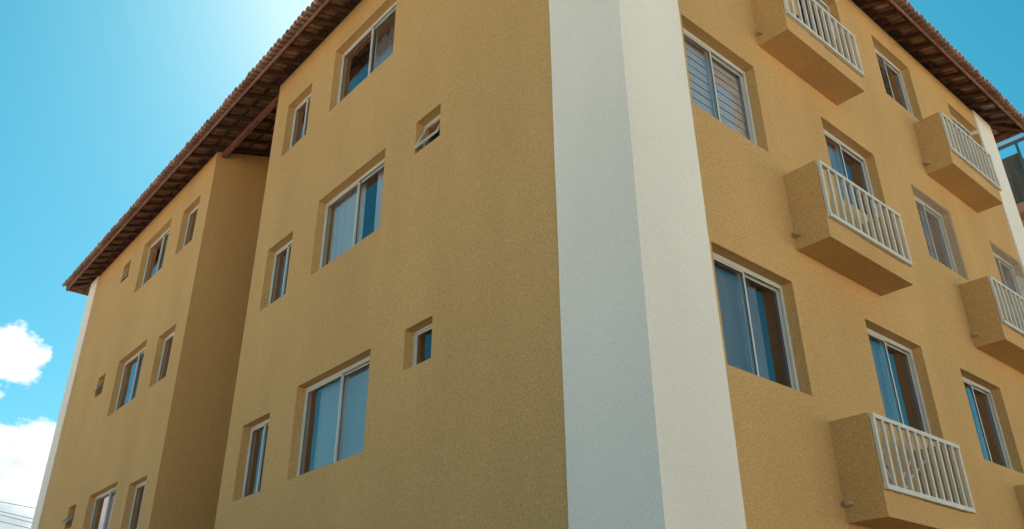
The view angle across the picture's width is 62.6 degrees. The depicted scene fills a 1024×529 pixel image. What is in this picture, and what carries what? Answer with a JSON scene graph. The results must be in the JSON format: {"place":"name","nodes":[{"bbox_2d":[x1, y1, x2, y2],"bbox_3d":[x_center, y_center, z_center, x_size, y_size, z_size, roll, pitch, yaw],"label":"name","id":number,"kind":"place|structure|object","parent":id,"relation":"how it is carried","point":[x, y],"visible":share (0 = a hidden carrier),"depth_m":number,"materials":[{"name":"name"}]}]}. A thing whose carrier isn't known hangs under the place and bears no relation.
{"place":"outdoors","nodes":[
{"label":"outdoors","id":0,"kind":"place"},
{"bbox_2d":[0,0,1023,528],"label":"sky","id":1,"kind":"structure","parent":0,"point":[98,97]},
{"bbox_2d":[31,0,1023,528],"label":"apartment building","id":2,"kind":"structure","parent":0,"point":[483,264],"depth_m":9.63,"materials":[{"name":"paint"}]},
{"bbox_2d":[61,511,74,525],"bbox_3d":[-8.955,5.145,17.134,0.273,0.457,0.494,21,-34,-36],"label":"window","id":3,"kind":"structure","parent":2,"relation":"in","point":[71,515],"depth_m":17.12,"materials":[{"name":"grey metal"}]},
{"bbox_2d":[91,382,103,392],"bbox_3d":[-8.977,2.657,18.419,0.273,0.457,0.494,21,-34,-36],"label":"window","id":4,"kind":"structure","parent":2,"relation":"in","point":[103,382],"depth_m":18.26,"materials":[{"name":"grey metal"}]},
{"bbox_2d":[89,486,116,528],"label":"window","id":5,"kind":"structure","parent":2,"relation":"in","point":[107,498],"depth_m":16.31,"materials":[{"name":"white metal"}]},
{"bbox_2d":[114,348,144,411],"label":"window","id":6,"kind":"structure","parent":2,"relation":"in","point":[134,364],"depth_m":17.73,"materials":[{"name":"blue glass"}]},
{"bbox_2d":[128,481,145,528],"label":"window","id":7,"kind":"structure","parent":2,"relation":"in","point":[140,487],"depth_m":14.80,"materials":[{"name":"white metal"}]},
{"bbox_2d":[142,228,169,284],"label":"window","id":8,"kind":"structure","parent":2,"relation":"in","point":[159,246],"depth_m":19.03,"materials":[{"name":"white metal"}]},
{"bbox_2d":[156,331,174,382],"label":"window","id":9,"kind":"structure","parent":2,"relation":"in","point":[170,338],"depth_m":16.08,"materials":[{"name":"white metal"}]},
{"bbox_2d":[183,205,198,246],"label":"window","id":10,"kind":"structure","parent":2,"relation":"in","point":[194,213],"depth_m":17.38,"materials":[{"name":"white metal"}]},
{"bbox_2d":[241,419,268,497],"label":"window","id":11,"kind":"structure","parent":2,"relation":"in","point":[261,429],"depth_m":11.70,"materials":[{"name":"white metal"}]},
{"bbox_2d":[268,240,291,304],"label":"window","id":12,"kind":"structure","parent":2,"relation":"in","point":[285,252],"depth_m":13.01,"materials":[{"name":"white metal"}]},
{"bbox_2d":[289,94,310,148],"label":"window","id":13,"kind":"structure","parent":2,"relation":"in","point":[303,108],"depth_m":14.31,"materials":[{"name":"white metal"}]},
{"bbox_2d":[296,356,369,476],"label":"window","id":14,"kind":"structure","parent":2,"relation":"in","point":[337,416],"depth_m":10.35,"materials":[{"name":"blue glass"}]},
{"bbox_2d":[319,158,384,268],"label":"window","id":15,"kind":"structure","parent":2,"relation":"in","point":[356,211],"depth_m":11.84,"materials":[{"name":"glass"}]},
{"bbox_2d":[337,2,395,103],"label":"window","id":16,"kind":"structure","parent":2,"relation":"in","point":[375,45],"depth_m":13.21,"materials":[{"name":"glass"}]},
{"bbox_2d":[412,324,431,366],"bbox_3d":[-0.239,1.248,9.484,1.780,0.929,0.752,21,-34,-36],"label":"window","id":17,"kind":"structure","parent":2,"relation":"in","point":[426,332],"depth_m":9.41,"materials":[{"name":"white metal"}]},
{"bbox_2d":[414,115,439,148],"bbox_3d":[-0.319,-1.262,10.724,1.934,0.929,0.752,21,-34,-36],"label":"window","id":18,"kind":"structure","parent":2,"relation":"in","point":[435,131],"depth_m":10.47,"materials":[{"name":"white metal"}]},
{"bbox_2d":[683,28,756,144],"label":"window","id":19,"kind":"structure","parent":2,"relation":"in","point":[716,88],"depth_m":9.51,"materials":[{"name":"white metal"}]},
{"bbox_2d":[713,252,799,390],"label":"window","id":20,"kind":"structure","parent":2,"relation":"in","point":[757,339],"depth_m":8.26,"materials":[{"name":"blue glass"}]},
{"bbox_2d":[799,0,835,41],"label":"window","id":21,"kind":"structure","parent":2,"relation":"in","point":[820,2],"depth_m":12.82,"materials":[{"name":"white metal"}]},
{"bbox_2d":[823,129,878,218],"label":"window","id":22,"kind":"structure","parent":2,"relation":"in","point":[844,160],"depth_m":11.36,"materials":[{"name":"glass"}]},
{"bbox_2d":[875,49,913,115],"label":"window","id":23,"kind":"structure","parent":2,"relation":"in","point":[889,72],"depth_m":14.01,"materials":[{"name":"clear glass"}]},
{"bbox_2d":[867,328,931,434],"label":"window","id":24,"kind":"structure","parent":2,"relation":"in","point":[895,386],"depth_m":10.03,"materials":[{"name":"blue glass"}]},
{"bbox_2d":[878,421,929,495],"bbox_3d":[3.878,2.023,8.283,0.664,0.943,0.216,12,-30,-23],"label":"dry plant","id":25,"kind":"object","parent":2,"relation":"on","point":[904,472],"visible":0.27,"depth_m":8.20,"materials":[{"name":"plant"}]},
{"bbox_2d":[911,185,967,279],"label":"window","id":26,"kind":"structure","parent":2,"relation":"in","point":[928,216],"depth_m":12.52,"materials":[{"name":"glass"}]},
{"bbox_2d":[951,116,975,158],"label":"window","id":27,"kind":"structure","parent":2,"relation":"in","point":[955,121],"depth_m":15.51,"materials":[{"name":"white metal"}]},
{"bbox_2d":[962,376,1012,469],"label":"window","id":28,"kind":"structure","parent":2,"relation":"in","point":[975,392],"depth_m":11.40,"materials":[{"name":"blue glass"}]},
{"bbox_2d":[990,242,1023,311],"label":"window","id":29,"kind":"structure","parent":2,"relation":"in","point":[1001,263],"depth_m":14.08,"materials":[{"name":"white metal"}]},
{"bbox_2d":[997,134,1023,226],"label":"neighbouring building","id":30,"kind":"structure","parent":0,"point":[1013,164],"depth_m":24.62,"materials":[{"name":"ceramic"}]}
]}

